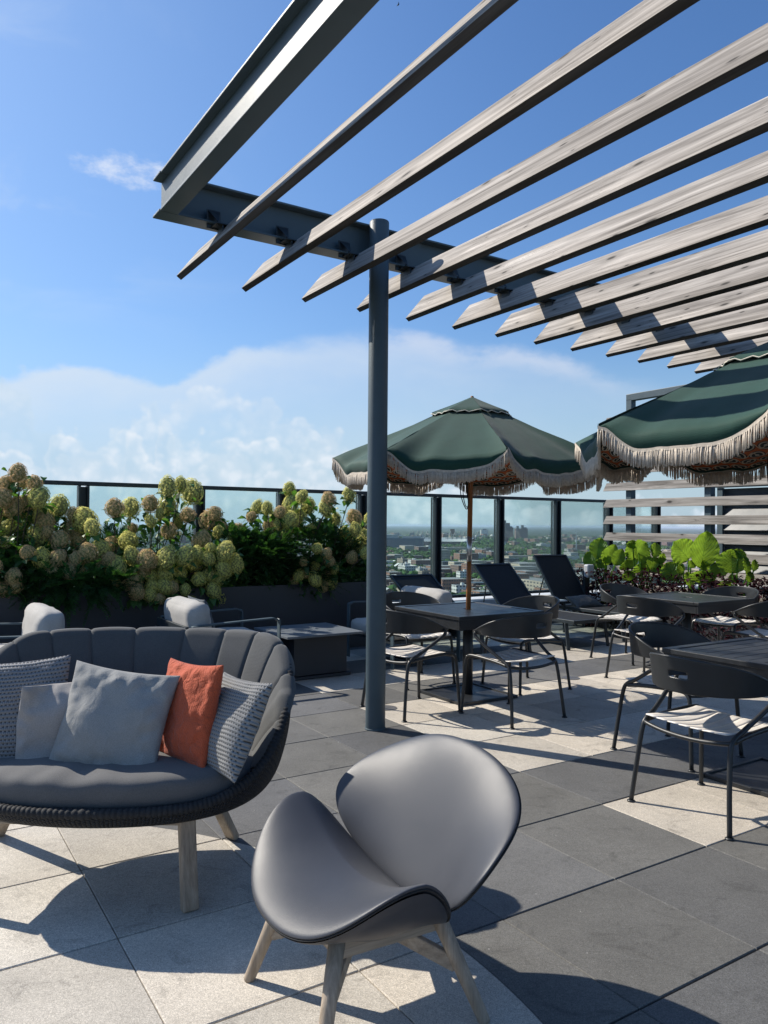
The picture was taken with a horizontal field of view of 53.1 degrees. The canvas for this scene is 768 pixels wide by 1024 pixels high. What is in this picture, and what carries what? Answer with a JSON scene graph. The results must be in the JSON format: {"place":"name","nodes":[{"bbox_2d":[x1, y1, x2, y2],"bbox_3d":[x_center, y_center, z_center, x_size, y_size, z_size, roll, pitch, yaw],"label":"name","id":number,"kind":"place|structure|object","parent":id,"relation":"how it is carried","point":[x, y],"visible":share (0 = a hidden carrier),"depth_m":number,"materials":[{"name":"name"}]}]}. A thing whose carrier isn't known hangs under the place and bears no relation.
{"place":"outdoors","nodes":[
{"label":"outdoors","id":0,"kind":"place"},
{"bbox_2d":[2,523,716,586],"bbox_3d":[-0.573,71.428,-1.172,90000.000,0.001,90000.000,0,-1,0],"label":"city ground","id":1,"kind":"structure","parent":0,"point":[532,531],"depth_m":11530.32,"materials":[{"name":"green plant"}]},
{"bbox_2d":[91,533,695,594],"bbox_3d":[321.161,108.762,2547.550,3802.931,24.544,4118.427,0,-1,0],"label":"city trees","id":2,"kind":"object","parent":1,"relation":"on","point":[487,541],"visible":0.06,"depth_m":1928.52,"materials":[{"name":"green plant"}]},
{"bbox_2d":[397,557,411,562],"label":"city building","id":3,"kind":"structure","parent":1,"relation":"on","point":[402,560],"depth_m":1231.40,"materials":[{"name":"beige concrete"}]},
{"bbox_2d":[387,532,423,547],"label":"glass office","id":4,"kind":"structure","parent":1,"relation":"on","point":[394,541],"depth_m":2128.33,"materials":[{"name":"blue glass"}]},
{"bbox_2d":[398,563,417,570],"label":"city building","id":5,"kind":"structure","parent":1,"relation":"on","point":[404,566],"depth_m":1022.16,"materials":[{"name":"white concrete"}]},
{"bbox_2d":[416,566,427,570],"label":"city building","id":6,"kind":"structure","parent":1,"relation":"on","point":[419,568],"depth_m":982.57,"materials":[{"name":"white concrete"}]},
{"bbox_2d":[418,570,429,573],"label":"city building","id":7,"kind":"structure","parent":1,"relation":"on","point":[423,571],"depth_m":957.38,"materials":[{"name":"grey concrete"}]},
{"bbox_2d":[411,529,479,544],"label":"building","id":8,"kind":"structure","parent":1,"relation":"on","point":[446,540],"depth_m":2782.47,"materials":[{"name":"white concrete"}]},
{"bbox_2d":[471,583,481,587],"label":"city building","id":9,"kind":"structure","parent":1,"relation":"on","point":[475,585],"depth_m":745.50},
{"bbox_2d":[471,582,484,584],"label":"brown flat block","id":10,"kind":"structure","parent":1,"relation":"on","point":[479,583],"depth_m":781.69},
{"bbox_2d":[478,553,485,558],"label":"city building","id":11,"kind":"structure","parent":1,"relation":"on","point":[480,555],"depth_m":1462.44,"materials":[{"name":"grey concrete"}]},
{"bbox_2d":[505,520,509,537],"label":"tall tower","id":12,"kind":"structure","parent":1,"relation":"on","point":[507,529],"depth_m":3585.76,"materials":[{"name":"grey concrete"}]},
{"bbox_2d":[504,558,518,562],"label":"brick terrace","id":13,"kind":"structure","parent":1,"relation":"on","point":[512,559],"depth_m":1224.73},
{"bbox_2d":[514,525,527,538],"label":"broad tower","id":14,"kind":"structure","parent":1,"relation":"on","point":[522,532],"depth_m":3688.13,"materials":[{"name":"grey concrete"}]},
{"bbox_2d":[564,551,577,555],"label":"city building","id":15,"kind":"structure","parent":1,"relation":"on","point":[568,553],"depth_m":1588.56,"materials":[{"name":"white concrete"}]},
{"bbox_2d":[0,623,767,1023],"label":"deck","id":16,"kind":"structure","parent":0,"point":[596,899],"depth_m":3.00,"materials":[{"name":"concrete"}]},
{"bbox_2d":[0,603,64,647],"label":"lounge armchair","id":17,"kind":"object","parent":16,"relation":"on","point":[39,616],"visible":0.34,"depth_m":5.91,"materials":[{"name":"fabric"}]},
{"bbox_2d":[0,589,167,642],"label":"metal planter","id":18,"kind":"object","parent":16,"relation":"on","point":[137,618],"visible":0.12,"depth_m":7.42,"materials":[{"name":"metal"}]},
{"bbox_2d":[0,462,110,601],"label":"hydrangea bush","id":19,"kind":"object","parent":18,"relation":"in","point":[34,511],"visible":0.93,"depth_m":7.31,"materials":[{"name":"green plant"}]},
{"bbox_2d":[0,518,150,627],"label":"juniper bush","id":20,"kind":"object","parent":18,"relation":"in","point":[92,569],"visible":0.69,"depth_m":7.11,"materials":[{"name":"green plant"}]},
{"bbox_2d":[0,529,366,597],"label":"planter undergrowth","id":21,"kind":"object","parent":18,"relation":"in","point":[14,548],"visible":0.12,"depth_m":8.44,"materials":[{"name":"green plant"}]},
{"bbox_2d":[0,627,295,912],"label":"woven sofa","id":22,"kind":"object","parent":16,"relation":"on","point":[166,789],"visible":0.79,"depth_m":2.91,"materials":[{"name":"fabric"}]},
{"bbox_2d":[0,654,70,757],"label":"throw pillow","id":23,"kind":"object","parent":22,"relation":"on","point":[15,678],"visible":0.45,"depth_m":3.08,"materials":[{"name":"fabric"}]},
{"bbox_2d":[15,682,71,758],"bbox_3d":[-1.280,0.858,3.049,0.360,0.380,0.165,-2,-14,-13],"label":"throw pillow","id":24,"kind":"object","parent":22,"relation":"on","point":[42,710],"visible":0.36,"depth_m":3.00,"materials":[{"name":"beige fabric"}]},
{"bbox_2d":[49,660,179,764],"bbox_3d":[-1.062,0.824,3.012,0.440,0.430,0.172,7,-20,6],"label":"throw pillow","id":25,"kind":"object","parent":22,"relation":"on","point":[113,716],"visible":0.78,"depth_m":2.96,"materials":[{"name":"grey fabric"}]},
{"bbox_2d":[159,658,223,767],"bbox_3d":[-0.789,0.800,3.080,0.380,0.400,0.147,-4,-18,43],"label":"throw pillow","id":26,"kind":"object","parent":22,"relation":"on","point":[190,718],"visible":0.76,"depth_m":2.98,"materials":[{"name":"orange fabric"}]},
{"bbox_2d":[207,672,272,782],"bbox_3d":[-0.606,0.830,3.007,0.140,0.380,0.370,34,-23,-35],"label":"throw pillow","id":27,"kind":"object","parent":22,"relation":"on","point":[242,704],"visible":0.76,"depth_m":2.90,"materials":[{"name":"fabric"}]},
{"bbox_2d":[157,596,280,639],"bbox_3d":[-1.514,1.147,6.980,0.871,0.752,0.912,1,-1,-33],"label":"lounge armchair","id":28,"kind":"object","parent":16,"relation":"on","point":[183,612],"visible":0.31,"depth_m":6.66,"materials":[{"name":"fabric"}]},
{"bbox_2d":[188,596,214,627],"bbox_3d":[-1.600,0.954,6.785,0.131,0.420,0.440,-20,10,-31],"label":"throw pillow","id":29,"kind":"object","parent":28,"relation":"on","point":[199,600],"visible":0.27,"depth_m":6.63,"materials":[{"name":"fabric"}]},
{"bbox_2d":[176,581,366,647],"bbox_3d":[-1.379,1.194,8.849,2.418,0.761,0.862,1,-1,-33],"label":"metal planter","id":30,"kind":"object","parent":16,"relation":"on","point":[284,604],"visible":0.21,"depth_m":8.55,"materials":[{"name":"metal"}]},
{"bbox_2d":[95,474,249,610],"bbox_3d":[-2.187,0.334,8.206,1.910,1.454,1.162,1,-1,-33],"label":"hydrangea bush","id":31,"kind":"object","parent":30,"relation":"in","point":[166,578],"visible":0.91,"depth_m":7.87,"materials":[{"name":"green plant"}]},
{"bbox_2d":[222,519,365,604],"bbox_3d":[-1.113,0.548,8.782,1.716,1.063,1.179,1,-1,-30],"label":"juniper bush","id":32,"kind":"object","parent":30,"relation":"in","point":[241,537],"visible":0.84,"depth_m":8.49,"materials":[{"name":"green plant"}]},
{"bbox_2d":[237,481,366,598],"bbox_3d":[-0.740,0.342,9.131,1.924,1.414,1.190,1,-1,-32],"label":"hydrangea bush","id":33,"kind":"object","parent":30,"relation":"in","point":[290,515],"visible":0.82,"depth_m":8.89,"materials":[{"name":"green plant"}]},
{"bbox_2d":[291,515,388,591],"bbox_3d":[-0.527,0.582,9.280,1.360,1.185,0.883,1,-1,-30],"label":"juniper bush","id":34,"kind":"object","parent":30,"relation":"in","point":[330,538],"visible":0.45,"depth_m":9.09,"materials":[{"name":"green plant"}]},
{"bbox_2d":[254,622,363,680],"bbox_3d":[-0.737,1.343,7.430,0.800,0.416,0.760,1,-1,-33],"label":"coffee table","id":35,"kind":"object","parent":16,"relation":"on","point":[317,650],"visible":0.77,"depth_m":7.22,"materials":[{"name":"stone"}]},
{"bbox_2d":[244,734,521,1023],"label":"lounge chair","id":36,"kind":"object","parent":16,"relation":"on","point":[431,822],"visible":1,"depth_m":2.33,"materials":[{"name":"grey leather"}]},
{"bbox_2d":[385,705,396,710],"bbox_3d":[0.018,1.536,6.026,0.170,0.004,0.170,0,-1,0],"label":"floor cover","id":37,"kind":"object","parent":16,"relation":"on","point":[388,707],"visible":0.58,"depth_m":6.03,"materials":[{"name":"metal"}]},
{"bbox_2d":[347,586,460,669],"bbox_3d":[0.196,1.179,8.128,0.871,0.752,0.912,1,-1,-33],"label":"lounge armchair","id":38,"kind":"object","parent":16,"relation":"on","point":[442,596],"visible":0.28,"depth_m":8.03,"materials":[{"name":"paint"}]},
{"bbox_2d":[359,609,460,722],"bbox_3d":[0.214,1.139,6.002,0.593,0.803,0.615,1,-1,-34],"label":"dining chair","id":39,"kind":"object","parent":16,"relation":"on","point":[397,622],"visible":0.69,"depth_m":5.77,"materials":[{"name":"grey metal"}]},
{"bbox_2d":[386,591,455,689],"bbox_3d":[0.274,1.157,7.080,0.615,0.803,0.593,1,-1,-33],"label":"dining chair","id":40,"kind":"object","parent":16,"relation":"on","point":[409,598],"visible":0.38,"depth_m":7.27,"materials":[{"name":"grey metal"}]},
{"bbox_2d":[153,0,767,731],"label":"pergola","id":41,"kind":"object","parent":16,"relation":"on","point":[707,310],"visible":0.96,"depth_m":4.64,"materials":[{"name":"paint"}]},
{"bbox_2d":[389,574,531,661],"bbox_3d":[0.860,1.191,9.001,0.717,0.809,1.940,1,-1,-33],"label":"sun lounger","id":42,"kind":"object","parent":16,"relation":"on","point":[400,582],"visible":0.16,"depth_m":9.70,"materials":[{"name":"metal"}]},
{"bbox_2d":[395,601,544,705],"bbox_3d":[0.711,1.185,6.511,0.900,0.734,0.900,1,-1,-33],"label":"dining table","id":43,"kind":"object","parent":16,"relation":"on","point":[458,616],"visible":0.83,"depth_m":6.42,"materials":[{"name":"metal"}]},
{"bbox_2d":[332,396,603,609],"bbox_3d":[0.734,-0.045,6.502,2.175,1.876,2.181,1,-1,-28],"label":"patio umbrella","id":44,"kind":"object","parent":43,"relation":"on","point":[475,446],"visible":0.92,"depth_m":5.85,"materials":[{"name":"green fabric"}]},
{"bbox_2d":[459,613,566,729],"bbox_3d":[0.972,1.142,5.832,0.615,0.803,0.593,1,-1,-37],"label":"dining chair","id":45,"kind":"object","parent":16,"relation":"on","point":[536,626],"visible":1,"depth_m":5.63,"materials":[{"name":"grey metal"}]},
{"bbox_2d":[480,595,571,695],"bbox_3d":[1.267,1.162,6.893,0.593,0.803,0.615,1,-1,-30],"label":"dining chair","id":46,"kind":"object","parent":16,"relation":"on","point":[536,602],"visible":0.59,"depth_m":6.90,"materials":[{"name":"grey metal"}]},
{"bbox_2d":[473,563,609,649],"bbox_3d":[1.973,1.158,9.785,0.717,0.919,1.854,1,-1,-33],"label":"sun lounger","id":47,"kind":"object","parent":16,"relation":"on","point":[503,583],"visible":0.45,"depth_m":10.23,"materials":[{"name":"metal"}]},
{"bbox_2d":[560,599,566,632],"bbox_3d":[2.191,1.410,10.455,0.420,0.439,0.420,1,-1,-33],"label":"side table","id":48,"kind":"object","parent":16,"relation":"on","point":[564,604],"visible":0.2,"depth_m":10.39,"materials":[{"name":"metal"}]},
{"bbox_2d":[561,676,579,679],"bbox_3d":[1.767,1.571,7.275,0.170,0.004,0.170,0,-1,0],"label":"floor cover","id":49,"kind":"object","parent":16,"relation":"on","point":[571,677],"visible":0.82,"depth_m":7.28,"materials":[{"name":"metal"}]},
{"bbox_2d":[533,554,624,641],"bbox_3d":[2.869,1.124,10.444,0.717,1.023,1.732,1,-1,-33],"label":"sun lounger","id":50,"kind":"object","parent":16,"relation":"on","point":[560,578],"visible":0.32,"depth_m":10.93,"materials":[{"name":"metal"}]},
{"bbox_2d":[565,595,602,607],"bbox_3d":[2.737,1.224,10.499,0.500,0.131,0.260,1,27,-33],"label":"seat cushion","id":51,"kind":"object","parent":50,"relation":"on","point":[581,601],"visible":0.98,"depth_m":10.43,"materials":[{"name":"grey fabric"}]},
{"bbox_2d":[582,564,593,626],"bbox_3d":[2.917,1.197,11.002,0.135,0.895,0.140,1,-1,-33],"label":"outlet box","id":52,"kind":"object","parent":16,"relation":"on","point":[588,568],"visible":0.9,"depth_m":11.01,"materials":[{"name":"grey plastic"}]},
{"bbox_2d":[589,583,664,665],"bbox_3d":[2.658,1.197,8.351,0.615,0.803,0.593,1,-1,-33],"label":"dining chair","id":53,"kind":"object","parent":16,"relation":"on","point":[618,589],"visible":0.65,"depth_m":8.43,"materials":[{"name":"grey metal"}]},
{"bbox_2d":[604,595,684,677],"bbox_3d":[2.503,1.177,7.236,0.593,0.803,0.615,1,-1,-35],"label":"dining chair","id":54,"kind":"object","parent":16,"relation":"on","point":[648,607],"visible":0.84,"depth_m":7.03,"materials":[{"name":"grey metal"}]},
{"bbox_2d":[571,601,767,640],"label":"metal planter","id":55,"kind":"object","parent":16,"relation":"on","point":[700,626],"visible":0.1,"depth_m":9.59,"materials":[{"name":"metal"}]},
{"bbox_2d":[583,538,625,603],"bbox_3d":[3.184,0.862,10.994,0.286,0.977,0.806,1,-1,-23],"label":"broad leaved plant","id":56,"kind":"object","parent":55,"relation":"on","point":[601,553],"visible":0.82,"depth_m":11.06,"materials":[{"name":"green plant"}]},
{"bbox_2d":[619,539,666,589],"bbox_3d":[3.512,0.858,10.489,0.399,0.973,0.692,1,-1,-22],"label":"broad leaved plant","id":57,"kind":"object","parent":55,"relation":"in","point":[636,551],"visible":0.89,"depth_m":10.48,"materials":[{"name":"green plant"}]},
{"bbox_2d":[561,564,767,639],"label":"purple foliage","id":58,"kind":"object","parent":55,"relation":"in","point":[670,586],"visible":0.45,"depth_m":9.92,"materials":[{"name":"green plant"}]},
{"bbox_2d":[660,531,719,615],"bbox_3d":[3.917,0.785,9.809,0.450,1.102,0.734,1,-1,-31],"label":"broad leaved plant","id":59,"kind":"object","parent":55,"relation":"on","point":[701,551],"visible":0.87,"depth_m":9.77,"materials":[{"name":"green plant"}]},
{"bbox_2d":[708,549,758,617],"bbox_3d":[4.264,0.889,9.379,0.258,0.885,0.618,1,-1,-44],"label":"broad leaved plant","id":60,"kind":"object","parent":55,"relation":"on","point":[732,562],"visible":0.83,"depth_m":9.37,"materials":[{"name":"green plant"}]},
{"bbox_2d":[610,621,744,772],"bbox_3d":[1.876,1.134,4.909,0.615,0.803,0.593,1,-1,-34],"label":"dining chair","id":61,"kind":"object","parent":16,"relation":"on","point":[660,635],"visible":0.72,"depth_m":5.06,"materials":[{"name":"grey metal"}]},
{"bbox_2d":[603,384,767,618],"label":"slatted screen","id":62,"kind":"object","parent":16,"relation":"on","point":[709,501],"visible":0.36,"depth_m":10.53,"materials":[{"name":"paint"}]},
{"bbox_2d":[628,592,754,668],"bbox_3d":[3.060,1.224,7.761,0.900,0.734,0.900,1,-1,-33],"label":"dining table","id":63,"kind":"object","parent":16,"relation":"on","point":[687,603],"visible":0.58,"depth_m":7.52,"materials":[{"name":"metal"}]},
{"bbox_2d":[627,652,767,840],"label":"dining chair","id":64,"kind":"object","parent":16,"relation":"on","point":[708,679],"visible":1,"depth_m":3.75,"materials":[{"name":"grey metal"}]},
{"bbox_2d":[662,637,767,797],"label":"dining table","id":65,"kind":"object","parent":16,"relation":"on","point":[749,654],"visible":0.91,"depth_m":4.38,"materials":[{"name":"metal"}]},
{"bbox_2d":[575,342,767,486],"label":"patio umbrella","id":66,"kind":"object","parent":65,"relation":"on","point":[712,427],"visible":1,"depth_m":3.96,"materials":[{"name":"green fabric"}]},
{"bbox_2d":[691,586,762,640],"bbox_3d":[3.650,1.202,8.165,0.593,0.803,0.615,1,-1,-33],"label":"dining chair","id":67,"kind":"object","parent":16,"relation":"on","point":[723,621],"visible":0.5,"depth_m":8.26,"materials":[{"name":"grey metal"}]},
{"bbox_2d":[715,485,767,594],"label":"plant room","id":68,"kind":"object","parent":16,"relation":"on","point":[754,549],"visible":0.31,"depth_m":10.85,"materials":[{"name":"paint"}]},
{"bbox_2d":[721,601,767,639],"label":"dining chair","id":69,"kind":"object","parent":16,"relation":"on","point":[759,609],"visible":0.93,"depth_m":7.04,"materials":[{"name":"grey metal"}]},
{"bbox_2d":[0,0,767,528],"label":"sky","id":70,"kind":"structure","parent":0,"point":[116,367],"materials":[{"name":"blue"}]},
{"bbox_2d":[115,532,699,593],"bbox_3d":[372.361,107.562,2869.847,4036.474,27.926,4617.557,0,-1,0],"label":"distant buildings","id":71,"kind":"structure","parent":0,"point":[524,571],"depth_m":1217.62,"materials":[{"name":"brick"}]},
{"bbox_2d":[451,582,465,593],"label":"city building","id":72,"kind":"structure","parent":0,"point":[457,588],"depth_m":709.65,"materials":[{"name":"white concrete"}]},
{"bbox_2d":[456,569,466,577],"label":"city building","id":73,"kind":"structure","parent":0,"point":[460,574],"depth_m":922.34,"materials":[{"name":"white concrete"}]},
{"bbox_2d":[480,529,487,534],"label":"pale block","id":74,"kind":"structure","parent":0,"point":[483,531],"depth_m":5187.01,"materials":[{"name":"grey concrete"}]},
{"bbox_2d":[510,526,512,536],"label":"slim tower","id":75,"kind":"structure","parent":0,"point":[511,531],"depth_m":3889.29,"materials":[{"name":"brick"}]},
{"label":"deck base","id":76,"kind":"structure","parent":0,"visible":0},
{"bbox_2d":[392,585,703,610],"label":"edge kerb","id":77,"kind":"structure","parent":76,"relation":"on","point":[489,599],"depth_m":11.57,"materials":[{"name":"white concrete"}]},
{"bbox_2d":[42,480,697,600],"bbox_3d":[-1.035,0.641,9.910,16.500,1.868,0.120,1,-1,-33],"label":"glass guardrail","id":78,"kind":"object","parent":77,"relation":"on","point":[83,496],"visible":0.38,"depth_m":11.06,"materials":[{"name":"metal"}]}
]}

